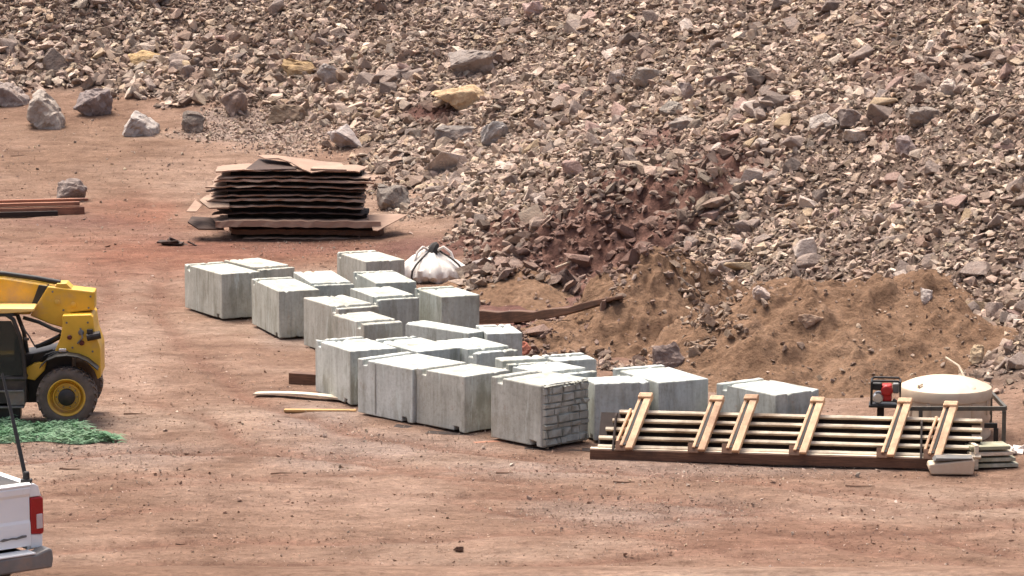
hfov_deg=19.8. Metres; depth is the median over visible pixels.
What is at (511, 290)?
dirt pile
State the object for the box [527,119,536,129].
rock
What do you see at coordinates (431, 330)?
concrete block
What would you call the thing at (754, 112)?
rock
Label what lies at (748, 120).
rock
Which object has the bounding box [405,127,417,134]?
rock
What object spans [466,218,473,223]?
rock
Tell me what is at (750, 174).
rock
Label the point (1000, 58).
rock
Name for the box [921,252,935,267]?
rock
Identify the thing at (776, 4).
rock
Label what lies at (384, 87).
rock
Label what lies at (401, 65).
rock
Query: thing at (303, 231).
weathered board
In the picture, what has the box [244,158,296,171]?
loose board
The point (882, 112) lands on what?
rock
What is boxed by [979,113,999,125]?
rock
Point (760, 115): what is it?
rock
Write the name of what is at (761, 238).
rock
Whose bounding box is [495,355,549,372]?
concrete block
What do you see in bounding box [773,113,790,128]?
rock
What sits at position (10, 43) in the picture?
rock
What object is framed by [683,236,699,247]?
rock
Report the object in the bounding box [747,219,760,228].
rock
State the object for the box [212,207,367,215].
weathered board
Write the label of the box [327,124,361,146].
boulder
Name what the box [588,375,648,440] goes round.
concrete block
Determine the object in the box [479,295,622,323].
log
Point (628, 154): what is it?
rock
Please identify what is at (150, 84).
rock
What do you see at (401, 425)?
skid timber
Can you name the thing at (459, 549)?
clod
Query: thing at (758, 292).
boulder
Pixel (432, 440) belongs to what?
dirt clods
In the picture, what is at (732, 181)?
rock
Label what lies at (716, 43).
rock
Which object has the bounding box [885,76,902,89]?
rock
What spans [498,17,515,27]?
rock
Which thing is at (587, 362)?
concrete block
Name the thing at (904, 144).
boulder
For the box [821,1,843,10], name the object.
rock
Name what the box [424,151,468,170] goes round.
rock
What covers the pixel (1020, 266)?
rock
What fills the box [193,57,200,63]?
rock
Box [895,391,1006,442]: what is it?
tank frame
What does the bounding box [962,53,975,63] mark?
rock
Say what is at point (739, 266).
rock
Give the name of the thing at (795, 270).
rock
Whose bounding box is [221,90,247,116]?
boulder
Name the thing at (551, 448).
plank
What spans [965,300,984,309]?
rock
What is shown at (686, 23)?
rock
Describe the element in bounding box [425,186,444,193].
rock
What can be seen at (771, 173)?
rock
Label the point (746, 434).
formwork panel
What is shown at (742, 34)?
rock
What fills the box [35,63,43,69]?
rock
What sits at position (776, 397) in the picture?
concrete block
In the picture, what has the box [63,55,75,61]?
rock
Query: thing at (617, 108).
rock
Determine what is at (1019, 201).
rock
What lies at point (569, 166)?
rock
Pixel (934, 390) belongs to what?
water tank
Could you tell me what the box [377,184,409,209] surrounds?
boulder
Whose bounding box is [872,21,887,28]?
rock
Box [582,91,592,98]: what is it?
rock
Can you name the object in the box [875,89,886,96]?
rock
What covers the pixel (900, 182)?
rock
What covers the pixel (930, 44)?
rock
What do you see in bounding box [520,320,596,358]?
dirt pile
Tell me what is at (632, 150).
rock
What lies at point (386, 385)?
concrete block
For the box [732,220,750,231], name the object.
rock
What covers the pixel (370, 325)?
concrete block
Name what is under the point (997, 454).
plank bundle
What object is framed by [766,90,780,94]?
rock
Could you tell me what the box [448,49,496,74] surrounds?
boulder
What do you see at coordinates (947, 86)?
boulder
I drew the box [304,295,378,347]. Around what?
concrete block
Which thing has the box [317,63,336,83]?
boulder
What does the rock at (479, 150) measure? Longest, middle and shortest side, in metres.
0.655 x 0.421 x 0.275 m
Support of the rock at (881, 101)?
on the ground
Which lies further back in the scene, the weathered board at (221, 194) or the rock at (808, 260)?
the weathered board at (221, 194)
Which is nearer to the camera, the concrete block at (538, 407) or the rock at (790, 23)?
the concrete block at (538, 407)
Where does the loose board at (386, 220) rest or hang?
on the weathered board at (222, 221)
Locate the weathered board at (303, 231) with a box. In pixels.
[229,227,383,235]
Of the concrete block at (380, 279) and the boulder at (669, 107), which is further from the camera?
the boulder at (669, 107)
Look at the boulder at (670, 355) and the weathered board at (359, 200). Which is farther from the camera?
the weathered board at (359, 200)
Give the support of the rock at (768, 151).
on the ground
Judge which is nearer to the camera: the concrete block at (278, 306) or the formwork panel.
the formwork panel
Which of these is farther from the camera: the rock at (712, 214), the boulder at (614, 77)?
the boulder at (614, 77)
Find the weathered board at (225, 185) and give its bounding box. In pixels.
[205,180,367,189]
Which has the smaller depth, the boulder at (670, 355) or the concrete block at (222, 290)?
the boulder at (670, 355)
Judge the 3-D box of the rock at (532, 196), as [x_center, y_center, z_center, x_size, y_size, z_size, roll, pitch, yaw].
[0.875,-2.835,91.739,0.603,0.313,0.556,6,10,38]
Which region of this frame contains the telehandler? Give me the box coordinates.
[0,271,104,421]
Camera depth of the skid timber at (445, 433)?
60.38 m
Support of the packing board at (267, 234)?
on the weathered board at (302, 237)
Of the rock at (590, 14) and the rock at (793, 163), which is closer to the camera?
the rock at (793, 163)
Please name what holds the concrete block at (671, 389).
on the ground
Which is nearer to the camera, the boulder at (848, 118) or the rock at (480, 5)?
the boulder at (848, 118)
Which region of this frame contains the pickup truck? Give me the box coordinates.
[0,472,52,575]
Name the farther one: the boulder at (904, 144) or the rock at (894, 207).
the boulder at (904, 144)
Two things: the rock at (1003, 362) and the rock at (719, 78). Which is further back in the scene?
the rock at (719, 78)
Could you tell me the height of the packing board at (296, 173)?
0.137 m
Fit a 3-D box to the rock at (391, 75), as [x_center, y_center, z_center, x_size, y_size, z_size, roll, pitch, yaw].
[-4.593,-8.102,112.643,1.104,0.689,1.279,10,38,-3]
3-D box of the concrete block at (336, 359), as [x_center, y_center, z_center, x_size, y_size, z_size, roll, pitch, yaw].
[-3.430,1.799,64.479,1.120,1.192,1.953,-4,9,-27]
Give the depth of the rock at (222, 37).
121.00 m
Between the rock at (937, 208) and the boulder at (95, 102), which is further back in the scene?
the boulder at (95, 102)
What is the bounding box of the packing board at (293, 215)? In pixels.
[228,208,368,217]
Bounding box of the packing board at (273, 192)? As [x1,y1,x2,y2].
[228,190,362,193]
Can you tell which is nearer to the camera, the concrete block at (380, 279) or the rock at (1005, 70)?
the concrete block at (380, 279)
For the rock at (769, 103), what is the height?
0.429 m
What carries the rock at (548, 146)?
on the ground
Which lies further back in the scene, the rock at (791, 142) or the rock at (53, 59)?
the rock at (53, 59)
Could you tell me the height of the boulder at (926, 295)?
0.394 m
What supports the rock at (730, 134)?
on the ground
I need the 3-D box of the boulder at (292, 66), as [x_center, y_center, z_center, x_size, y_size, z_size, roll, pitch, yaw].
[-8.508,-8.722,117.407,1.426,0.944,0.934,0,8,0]
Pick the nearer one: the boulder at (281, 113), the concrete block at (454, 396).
the concrete block at (454, 396)
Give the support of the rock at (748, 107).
on the ground
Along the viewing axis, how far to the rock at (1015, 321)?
67.00 m
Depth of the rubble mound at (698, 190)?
82.79 m
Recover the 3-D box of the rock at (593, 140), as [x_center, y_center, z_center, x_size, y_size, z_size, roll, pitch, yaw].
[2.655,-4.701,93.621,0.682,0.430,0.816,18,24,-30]
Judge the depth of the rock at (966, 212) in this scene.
73.97 m
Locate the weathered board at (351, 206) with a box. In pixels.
[229,203,364,209]
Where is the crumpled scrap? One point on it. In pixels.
(479, 260)
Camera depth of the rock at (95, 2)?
123.56 m
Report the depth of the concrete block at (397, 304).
72.04 m
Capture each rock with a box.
[0,38,18,53]
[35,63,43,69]
[42,48,68,70]
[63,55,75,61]
[88,0,107,4]
[144,78,156,90]
[148,0,163,5]
[168,52,182,69]
[168,53,190,62]
[179,65,194,76]
[182,60,190,65]
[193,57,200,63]
[215,35,226,40]
[233,52,246,59]
[267,0,283,14]
[310,32,323,43]
[315,37,333,46]
[355,71,374,85]
[367,70,387,89]
[374,109,382,117]
[379,68,401,81]
[379,82,396,96]
[396,62,411,69]
[396,66,411,73]
[401,68,423,79]
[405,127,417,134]
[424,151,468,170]
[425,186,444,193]
[442,198,453,205]
[446,170,460,181]
[447,177,463,186]
[453,195,464,205]
[466,197,482,205]
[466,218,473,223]
[473,213,488,224]
[474,148,483,158]
[477,3,486,7]
[477,169,489,174]
[496,161,515,168]
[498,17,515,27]
[501,189,515,196]
[502,175,519,184]
[509,76,516,81]
[509,204,521,209]
[521,139,538,154]
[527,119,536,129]
[529,192,537,200]
[533,190,545,203]
[534,119,546,129]
[534,195,545,203]
[542,140,554,152]
[551,95,565,108]
[557,83,572,91]
[561,160,583,175]
[564,19,581,34]
[566,130,576,139]
[569,100,583,114]
[580,10,595,20]
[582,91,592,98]
[584,120,601,131]
[585,132,601,148]
[589,177,600,184]
[601,47,616,59]
[610,114,622,126]
[611,101,625,117]
[616,32,641,48]
[621,147,635,157]
[623,147,637,160]
[628,105,642,112]
[642,10,657,22]
[679,18,693,30]
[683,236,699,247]
[690,151,700,159]
[693,207,705,216]
[699,208,719,219]
[700,89,710,97]
[701,75,718,88]
[709,79,718,90]
[710,40,725,47]
[711,142,720,150]
[713,75,726,81]
[716,259,734,271]
[720,129,739,140]
[723,262,751,270]
[725,70,740,78]
[728,108,740,119]
[728,178,740,185]
[731,114,742,120]
[731,240,747,254]
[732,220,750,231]
[733,97,746,107]
[733,108,740,113]
[736,30,746,37]
[739,101,745,111]
[739,168,762,183]
[741,118,756,126]
[743,100,754,116]
[743,136,757,147]
[745,68,760,75]
[747,75,765,85]
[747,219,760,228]
[752,100,761,107]
[753,107,765,115]
[754,138,769,147]
[754,234,770,242]
[755,109,765,120]
[758,85,771,94]
[758,97,774,106]
[760,148,778,156]
[761,95,789,110]
[762,170,777,179]
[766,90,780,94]
[771,0,789,9]
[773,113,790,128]
[781,135,804,148]
[782,17,799,29]
[782,157,800,173]
[791,264,800,276]
[793,237,816,257]
[796,253,822,267]
[798,195,817,208]
[812,189,827,202]
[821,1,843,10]
[825,207,839,221]
[848,44,872,64]
[863,87,874,94]
[866,97,897,109]
[866,103,893,119]
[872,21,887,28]
[873,213,884,224]
[874,235,898,247]
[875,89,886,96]
[884,171,900,184]
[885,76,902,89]
[890,203,903,210]
[892,270,906,275]
[895,259,908,272]
[897,174,907,191]
[901,198,914,206]
[914,72,931,84]
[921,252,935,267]
[922,40,934,53]
[924,56,943,66]
[924,160,942,174]
[933,202,944,213]
[942,195,967,209]
[959,208,971,223]
[959,261,989,275]
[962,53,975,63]
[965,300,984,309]
[968,300,980,311]
[971,48,993,57]
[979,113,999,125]
[980,61,993,66]
[984,302,1003,316]
[987,213,1003,228]
[993,142,1013,149]
[996,54,1005,63]
[996,356,1008,370]
[998,63,1012,79]
[1000,138,1017,146]
[1000,312,1009,323]
[1003,341,1012,346]
[1005,176,1023,192]
[1005,313,1019,323]
[1006,351,1023,368]
[1007,310,1021,315]
[1010,45,1019,53]
[1010,193,1023,205]
[1013,319,1019,325]
[1014,299,1023,312]
[1015,259,1023,269]
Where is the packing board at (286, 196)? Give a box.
[226,192,364,197]
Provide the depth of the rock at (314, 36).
118.70 m
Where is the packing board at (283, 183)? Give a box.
[227,181,364,184]
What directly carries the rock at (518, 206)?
on the ground
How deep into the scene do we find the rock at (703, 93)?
93.42 m
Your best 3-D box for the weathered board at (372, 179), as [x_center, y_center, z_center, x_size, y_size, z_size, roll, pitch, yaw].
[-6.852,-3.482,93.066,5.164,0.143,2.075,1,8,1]
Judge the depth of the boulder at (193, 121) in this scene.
112.78 m
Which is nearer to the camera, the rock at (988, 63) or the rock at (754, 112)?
the rock at (988, 63)
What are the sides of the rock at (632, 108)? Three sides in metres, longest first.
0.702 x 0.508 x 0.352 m
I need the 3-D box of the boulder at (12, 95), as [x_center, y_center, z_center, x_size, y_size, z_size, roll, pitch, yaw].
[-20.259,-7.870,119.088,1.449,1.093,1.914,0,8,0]
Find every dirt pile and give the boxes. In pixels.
[440,267,578,310]
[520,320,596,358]
[562,246,747,358]
[631,269,1018,398]
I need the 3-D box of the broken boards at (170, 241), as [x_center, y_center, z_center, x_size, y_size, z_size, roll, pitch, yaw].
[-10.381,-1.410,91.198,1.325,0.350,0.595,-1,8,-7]
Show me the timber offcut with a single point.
(301, 378)
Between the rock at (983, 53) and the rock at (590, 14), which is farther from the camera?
the rock at (590, 14)
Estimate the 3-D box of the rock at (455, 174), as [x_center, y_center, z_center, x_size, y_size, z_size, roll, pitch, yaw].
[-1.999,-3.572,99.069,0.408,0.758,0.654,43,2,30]
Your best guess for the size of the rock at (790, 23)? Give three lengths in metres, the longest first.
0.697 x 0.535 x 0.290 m
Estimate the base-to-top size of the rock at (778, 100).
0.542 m
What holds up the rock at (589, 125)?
on the ground
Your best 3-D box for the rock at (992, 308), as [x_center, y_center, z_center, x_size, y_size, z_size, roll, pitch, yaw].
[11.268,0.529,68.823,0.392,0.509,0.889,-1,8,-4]
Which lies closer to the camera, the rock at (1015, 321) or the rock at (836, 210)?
the rock at (1015, 321)
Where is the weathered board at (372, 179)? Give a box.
[214,174,378,183]
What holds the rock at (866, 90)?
on the ground
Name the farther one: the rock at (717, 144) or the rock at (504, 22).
the rock at (504, 22)
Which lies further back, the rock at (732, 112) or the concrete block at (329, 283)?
the rock at (732, 112)
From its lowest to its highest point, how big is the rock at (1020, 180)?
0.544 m
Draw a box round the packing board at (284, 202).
[229,201,362,203]
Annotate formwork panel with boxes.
[590,392,981,468]
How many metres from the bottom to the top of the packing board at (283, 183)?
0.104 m
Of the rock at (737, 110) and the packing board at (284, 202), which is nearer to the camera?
the rock at (737, 110)
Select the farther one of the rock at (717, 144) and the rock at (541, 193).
the rock at (541, 193)
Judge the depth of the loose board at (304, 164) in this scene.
92.75 m
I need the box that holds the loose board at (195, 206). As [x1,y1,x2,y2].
[186,200,201,211]
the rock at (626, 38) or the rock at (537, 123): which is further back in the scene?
the rock at (626, 38)
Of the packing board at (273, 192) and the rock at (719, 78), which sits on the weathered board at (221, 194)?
the packing board at (273, 192)
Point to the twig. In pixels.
(856, 485)
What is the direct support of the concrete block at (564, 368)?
on the ground
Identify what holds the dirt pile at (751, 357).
on the ground
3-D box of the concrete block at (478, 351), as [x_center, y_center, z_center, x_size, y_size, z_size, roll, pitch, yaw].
[-0.779,1.815,64.511,1.040,1.183,1.838,-5,9,-31]
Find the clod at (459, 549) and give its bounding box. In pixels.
[453,546,463,551]
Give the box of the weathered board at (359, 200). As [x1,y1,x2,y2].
[206,193,366,202]
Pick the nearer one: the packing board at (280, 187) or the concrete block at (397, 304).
the concrete block at (397, 304)
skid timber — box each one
[394,424,412,427]
[425,431,465,434]
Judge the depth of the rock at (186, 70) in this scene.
118.90 m
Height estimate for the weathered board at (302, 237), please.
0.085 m
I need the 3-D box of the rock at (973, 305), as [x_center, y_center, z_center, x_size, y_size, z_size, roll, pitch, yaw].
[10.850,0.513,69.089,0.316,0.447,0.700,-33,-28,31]
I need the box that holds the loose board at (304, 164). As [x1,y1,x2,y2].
[258,155,327,172]
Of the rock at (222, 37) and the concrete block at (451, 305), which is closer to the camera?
the concrete block at (451, 305)
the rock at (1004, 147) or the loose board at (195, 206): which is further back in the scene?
the loose board at (195, 206)
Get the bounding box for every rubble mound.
[448,199,560,264]
[471,150,772,277]
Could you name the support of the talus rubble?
on the ground
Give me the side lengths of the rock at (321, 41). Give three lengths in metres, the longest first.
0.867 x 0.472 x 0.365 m
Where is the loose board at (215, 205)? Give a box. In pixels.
[199,195,228,208]
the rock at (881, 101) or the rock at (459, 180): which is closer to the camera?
the rock at (881, 101)
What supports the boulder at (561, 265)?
on the rubble mound at (698, 190)
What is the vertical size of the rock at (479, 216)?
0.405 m
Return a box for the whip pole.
[1,373,31,482]
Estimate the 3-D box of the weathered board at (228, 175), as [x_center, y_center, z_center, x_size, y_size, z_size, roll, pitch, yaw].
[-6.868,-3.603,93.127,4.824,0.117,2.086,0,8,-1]
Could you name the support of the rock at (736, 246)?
on the ground
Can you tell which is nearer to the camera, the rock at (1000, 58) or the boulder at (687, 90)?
the rock at (1000, 58)
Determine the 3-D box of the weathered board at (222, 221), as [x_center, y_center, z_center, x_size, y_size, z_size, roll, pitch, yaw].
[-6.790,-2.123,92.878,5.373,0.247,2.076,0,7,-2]
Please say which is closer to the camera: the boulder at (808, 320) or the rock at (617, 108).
the boulder at (808, 320)
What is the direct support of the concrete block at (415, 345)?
on the ground
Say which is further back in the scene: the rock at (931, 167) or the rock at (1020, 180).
the rock at (931, 167)
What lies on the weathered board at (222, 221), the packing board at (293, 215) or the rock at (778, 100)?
the packing board at (293, 215)
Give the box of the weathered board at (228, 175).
[217,171,370,179]
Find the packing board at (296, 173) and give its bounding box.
[231,170,364,175]
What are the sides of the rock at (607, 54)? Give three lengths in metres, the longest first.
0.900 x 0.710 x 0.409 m
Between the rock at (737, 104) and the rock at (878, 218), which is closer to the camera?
the rock at (878, 218)
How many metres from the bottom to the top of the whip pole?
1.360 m
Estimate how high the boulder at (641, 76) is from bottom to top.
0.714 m
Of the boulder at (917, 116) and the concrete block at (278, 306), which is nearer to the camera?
the concrete block at (278, 306)
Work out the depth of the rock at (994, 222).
72.92 m
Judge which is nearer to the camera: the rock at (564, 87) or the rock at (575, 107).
the rock at (575, 107)
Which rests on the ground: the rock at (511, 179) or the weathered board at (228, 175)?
the rock at (511, 179)
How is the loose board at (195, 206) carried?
on the loose board at (203, 223)
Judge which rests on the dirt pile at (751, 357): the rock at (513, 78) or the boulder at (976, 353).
the boulder at (976, 353)
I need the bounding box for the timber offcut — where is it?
[289,371,315,384]
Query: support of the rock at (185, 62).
on the ground
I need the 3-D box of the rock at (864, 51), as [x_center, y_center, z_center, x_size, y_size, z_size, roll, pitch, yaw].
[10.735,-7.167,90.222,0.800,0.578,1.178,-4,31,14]
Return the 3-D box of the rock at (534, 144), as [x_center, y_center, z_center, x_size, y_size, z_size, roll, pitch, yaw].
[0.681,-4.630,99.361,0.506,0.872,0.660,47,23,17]
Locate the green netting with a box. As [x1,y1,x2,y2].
[0,415,126,443]
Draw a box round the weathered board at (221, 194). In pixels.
[211,191,364,197]
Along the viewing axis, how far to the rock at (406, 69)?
112.55 m
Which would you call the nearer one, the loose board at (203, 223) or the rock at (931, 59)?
the rock at (931, 59)
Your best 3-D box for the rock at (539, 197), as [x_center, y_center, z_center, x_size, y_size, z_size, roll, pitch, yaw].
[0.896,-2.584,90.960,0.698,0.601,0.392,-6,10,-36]
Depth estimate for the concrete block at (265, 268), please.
77.69 m
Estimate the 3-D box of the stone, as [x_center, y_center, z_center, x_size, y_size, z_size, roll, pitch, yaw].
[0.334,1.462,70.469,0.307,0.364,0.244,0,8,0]
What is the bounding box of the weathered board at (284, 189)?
[206,188,365,192]
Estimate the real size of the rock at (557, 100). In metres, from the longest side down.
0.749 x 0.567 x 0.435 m
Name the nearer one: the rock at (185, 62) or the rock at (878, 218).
the rock at (878, 218)
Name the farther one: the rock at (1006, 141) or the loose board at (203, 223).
the loose board at (203, 223)
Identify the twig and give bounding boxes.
[845,485,867,486]
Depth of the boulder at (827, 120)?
84.35 m
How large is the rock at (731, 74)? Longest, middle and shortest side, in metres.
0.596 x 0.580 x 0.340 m
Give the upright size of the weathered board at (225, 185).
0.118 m
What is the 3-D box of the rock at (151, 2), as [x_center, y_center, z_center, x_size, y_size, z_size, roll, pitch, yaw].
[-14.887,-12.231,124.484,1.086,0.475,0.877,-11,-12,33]
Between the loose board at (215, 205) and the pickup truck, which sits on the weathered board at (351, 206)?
the loose board at (215, 205)
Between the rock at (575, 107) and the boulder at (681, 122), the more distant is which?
the rock at (575, 107)
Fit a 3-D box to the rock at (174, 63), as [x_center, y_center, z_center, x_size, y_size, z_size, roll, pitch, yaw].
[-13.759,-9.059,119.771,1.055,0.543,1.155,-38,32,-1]
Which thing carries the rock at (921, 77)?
on the ground
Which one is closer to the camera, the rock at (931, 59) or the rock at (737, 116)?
the rock at (931, 59)
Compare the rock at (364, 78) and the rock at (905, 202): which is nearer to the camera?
the rock at (905, 202)
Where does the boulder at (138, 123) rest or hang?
on the ground
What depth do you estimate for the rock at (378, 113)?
110.02 m
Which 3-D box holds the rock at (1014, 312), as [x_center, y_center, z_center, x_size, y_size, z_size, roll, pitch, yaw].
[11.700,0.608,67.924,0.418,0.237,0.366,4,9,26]
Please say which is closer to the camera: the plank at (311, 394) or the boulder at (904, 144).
the plank at (311, 394)
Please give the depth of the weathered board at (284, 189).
92.29 m
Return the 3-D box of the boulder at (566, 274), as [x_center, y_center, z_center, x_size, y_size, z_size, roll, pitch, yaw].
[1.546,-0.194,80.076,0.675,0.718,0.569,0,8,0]
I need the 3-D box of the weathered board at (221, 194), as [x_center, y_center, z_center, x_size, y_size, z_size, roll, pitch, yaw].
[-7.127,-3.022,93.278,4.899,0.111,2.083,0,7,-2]
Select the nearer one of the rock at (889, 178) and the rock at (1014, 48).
the rock at (889, 178)
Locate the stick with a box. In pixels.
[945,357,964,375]
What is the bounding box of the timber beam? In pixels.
[0,198,87,216]
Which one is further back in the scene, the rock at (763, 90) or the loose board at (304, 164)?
the loose board at (304, 164)
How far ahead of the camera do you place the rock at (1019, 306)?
67.74 m
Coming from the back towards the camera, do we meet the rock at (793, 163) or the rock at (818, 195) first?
the rock at (793, 163)
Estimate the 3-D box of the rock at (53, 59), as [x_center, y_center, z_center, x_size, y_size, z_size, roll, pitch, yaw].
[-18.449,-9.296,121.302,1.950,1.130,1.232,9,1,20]
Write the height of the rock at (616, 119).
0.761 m
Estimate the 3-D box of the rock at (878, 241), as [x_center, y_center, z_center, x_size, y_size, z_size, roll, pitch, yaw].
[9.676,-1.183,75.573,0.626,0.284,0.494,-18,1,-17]
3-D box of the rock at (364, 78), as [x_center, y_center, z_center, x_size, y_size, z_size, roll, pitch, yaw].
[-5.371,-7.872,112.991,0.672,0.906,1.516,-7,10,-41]
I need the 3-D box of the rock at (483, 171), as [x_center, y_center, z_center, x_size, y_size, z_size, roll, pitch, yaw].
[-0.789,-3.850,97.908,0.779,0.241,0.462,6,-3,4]
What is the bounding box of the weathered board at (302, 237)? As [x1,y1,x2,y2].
[243,235,348,239]
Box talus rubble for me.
[0,0,1023,403]
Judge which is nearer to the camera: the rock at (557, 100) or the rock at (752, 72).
the rock at (752, 72)
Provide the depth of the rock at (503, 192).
93.58 m
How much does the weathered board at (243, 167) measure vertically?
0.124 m
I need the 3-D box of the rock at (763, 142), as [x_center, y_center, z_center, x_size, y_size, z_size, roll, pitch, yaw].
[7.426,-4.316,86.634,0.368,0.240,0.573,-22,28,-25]
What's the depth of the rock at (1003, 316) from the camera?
67.69 m
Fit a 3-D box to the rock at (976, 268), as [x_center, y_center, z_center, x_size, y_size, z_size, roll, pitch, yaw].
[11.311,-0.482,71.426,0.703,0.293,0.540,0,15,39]
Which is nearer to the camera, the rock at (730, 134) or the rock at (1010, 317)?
the rock at (1010, 317)
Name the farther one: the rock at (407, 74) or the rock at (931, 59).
the rock at (407, 74)
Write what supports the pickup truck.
on the ground
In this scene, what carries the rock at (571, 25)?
on the ground
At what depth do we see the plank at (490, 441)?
59.42 m
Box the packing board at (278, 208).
[232,203,363,210]
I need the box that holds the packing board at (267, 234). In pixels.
[231,233,295,234]
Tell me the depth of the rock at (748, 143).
86.94 m
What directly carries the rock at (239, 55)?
on the ground
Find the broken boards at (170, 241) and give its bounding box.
[157,237,196,245]
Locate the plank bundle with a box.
[965,441,1017,469]
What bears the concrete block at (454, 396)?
on the ground
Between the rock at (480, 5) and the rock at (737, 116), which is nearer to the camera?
the rock at (737, 116)
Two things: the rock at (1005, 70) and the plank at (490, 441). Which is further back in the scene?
the rock at (1005, 70)
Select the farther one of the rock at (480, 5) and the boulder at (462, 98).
the rock at (480, 5)
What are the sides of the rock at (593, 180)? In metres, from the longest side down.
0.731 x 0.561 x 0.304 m
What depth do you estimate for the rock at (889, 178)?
79.49 m
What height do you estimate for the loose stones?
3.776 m
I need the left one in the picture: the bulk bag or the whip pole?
the whip pole
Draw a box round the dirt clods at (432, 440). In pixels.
[0,84,1023,566]
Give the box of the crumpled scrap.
[472,256,492,263]
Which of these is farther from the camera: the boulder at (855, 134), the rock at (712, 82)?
the rock at (712, 82)
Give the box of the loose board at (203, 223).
[188,216,223,229]
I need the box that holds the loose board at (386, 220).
[367,214,406,230]
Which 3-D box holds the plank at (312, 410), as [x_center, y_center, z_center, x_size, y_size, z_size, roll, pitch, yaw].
[-4.120,2.636,63.020,1.552,0.060,0.165,0,8,2]
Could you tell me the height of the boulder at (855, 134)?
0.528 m
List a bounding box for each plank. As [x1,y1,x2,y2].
[253,391,337,399]
[284,408,356,412]
[474,440,506,442]
[525,447,589,451]
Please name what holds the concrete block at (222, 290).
on the ground
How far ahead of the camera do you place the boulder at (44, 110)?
113.73 m
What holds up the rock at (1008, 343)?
on the dirt pile at (751, 357)
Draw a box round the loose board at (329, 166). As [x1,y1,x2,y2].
[310,161,346,171]
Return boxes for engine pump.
[869,376,901,415]
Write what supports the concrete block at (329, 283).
on the ground
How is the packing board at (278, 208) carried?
on the weathered board at (229, 211)
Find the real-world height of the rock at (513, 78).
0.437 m
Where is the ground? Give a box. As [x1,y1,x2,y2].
[0,0,1023,575]
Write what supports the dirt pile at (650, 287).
on the ground
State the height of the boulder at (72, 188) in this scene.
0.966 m
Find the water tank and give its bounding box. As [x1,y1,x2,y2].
[901,374,991,439]
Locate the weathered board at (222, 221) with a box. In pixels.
[212,215,380,227]
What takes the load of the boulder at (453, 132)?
on the ground
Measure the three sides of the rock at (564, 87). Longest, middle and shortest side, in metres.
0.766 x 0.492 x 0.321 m
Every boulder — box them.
[0,82,29,106]
[27,89,64,129]
[57,178,86,197]
[73,88,112,115]
[122,110,159,136]
[128,50,159,64]
[181,110,204,132]
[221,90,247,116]
[266,104,307,123]
[281,58,316,76]
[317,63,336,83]
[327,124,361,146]
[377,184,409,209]
[431,84,484,110]
[434,124,473,140]
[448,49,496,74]
[480,121,507,145]
[522,1,542,16]
[555,256,592,268]
[558,268,580,288]
[606,68,624,84]
[631,67,660,86]
[652,341,684,367]
[659,100,682,116]
[668,115,692,130]
[678,82,694,98]
[752,286,769,300]
[798,314,823,327]
[809,113,838,128]
[837,109,861,127]
[842,127,865,141]
[895,135,916,155]
[905,106,939,126]
[920,288,932,303]
[935,72,955,95]
[969,344,984,364]
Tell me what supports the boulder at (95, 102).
on the ground
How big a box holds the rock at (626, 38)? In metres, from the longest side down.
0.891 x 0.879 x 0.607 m
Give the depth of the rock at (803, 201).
80.41 m
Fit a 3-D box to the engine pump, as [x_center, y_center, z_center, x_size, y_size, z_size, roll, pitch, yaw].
[7.507,2.530,58.957,0.670,1.452,0.500,1,8,8]
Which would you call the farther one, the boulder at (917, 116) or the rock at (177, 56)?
the rock at (177, 56)
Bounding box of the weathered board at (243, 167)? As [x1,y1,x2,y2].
[215,163,366,172]
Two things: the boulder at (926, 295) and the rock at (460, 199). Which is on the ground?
the rock at (460, 199)
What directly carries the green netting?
on the ground
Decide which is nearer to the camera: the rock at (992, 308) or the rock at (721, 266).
the rock at (992, 308)
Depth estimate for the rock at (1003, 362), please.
64.14 m
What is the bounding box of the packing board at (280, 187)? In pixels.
[227,184,366,188]
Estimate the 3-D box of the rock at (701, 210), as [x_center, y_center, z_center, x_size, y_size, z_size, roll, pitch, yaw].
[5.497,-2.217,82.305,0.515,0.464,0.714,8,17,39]
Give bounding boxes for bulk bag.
[405,242,464,283]
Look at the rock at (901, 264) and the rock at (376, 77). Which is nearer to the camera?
the rock at (901, 264)
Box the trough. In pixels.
[927,455,974,474]
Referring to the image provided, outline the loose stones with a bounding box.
[449,144,1018,396]
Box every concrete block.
[185,261,259,318]
[224,258,294,278]
[251,277,319,337]
[293,271,353,296]
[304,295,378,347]
[315,336,396,404]
[333,311,401,339]
[337,250,404,283]
[350,286,418,336]
[353,270,415,296]
[358,351,459,422]
[373,336,459,360]
[406,320,484,340]
[415,286,478,328]
[416,361,509,432]
[436,337,517,366]
[476,324,521,355]
[491,369,589,447]
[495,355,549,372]
[513,362,596,377]
[542,352,595,370]
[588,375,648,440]
[613,364,707,411]
[717,378,818,413]
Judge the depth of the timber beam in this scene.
97.15 m
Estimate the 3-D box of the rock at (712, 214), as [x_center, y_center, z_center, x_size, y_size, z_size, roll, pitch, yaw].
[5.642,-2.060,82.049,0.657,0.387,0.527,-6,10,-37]
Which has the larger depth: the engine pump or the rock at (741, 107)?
the rock at (741, 107)
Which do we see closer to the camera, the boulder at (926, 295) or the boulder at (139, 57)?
the boulder at (926, 295)
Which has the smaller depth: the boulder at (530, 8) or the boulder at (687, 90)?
the boulder at (687, 90)
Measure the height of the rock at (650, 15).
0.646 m
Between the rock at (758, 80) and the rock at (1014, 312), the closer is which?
the rock at (1014, 312)
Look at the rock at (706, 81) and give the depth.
94.90 m
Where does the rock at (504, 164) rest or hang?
on the ground
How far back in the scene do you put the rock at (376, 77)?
112.50 m
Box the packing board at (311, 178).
[235,177,349,178]

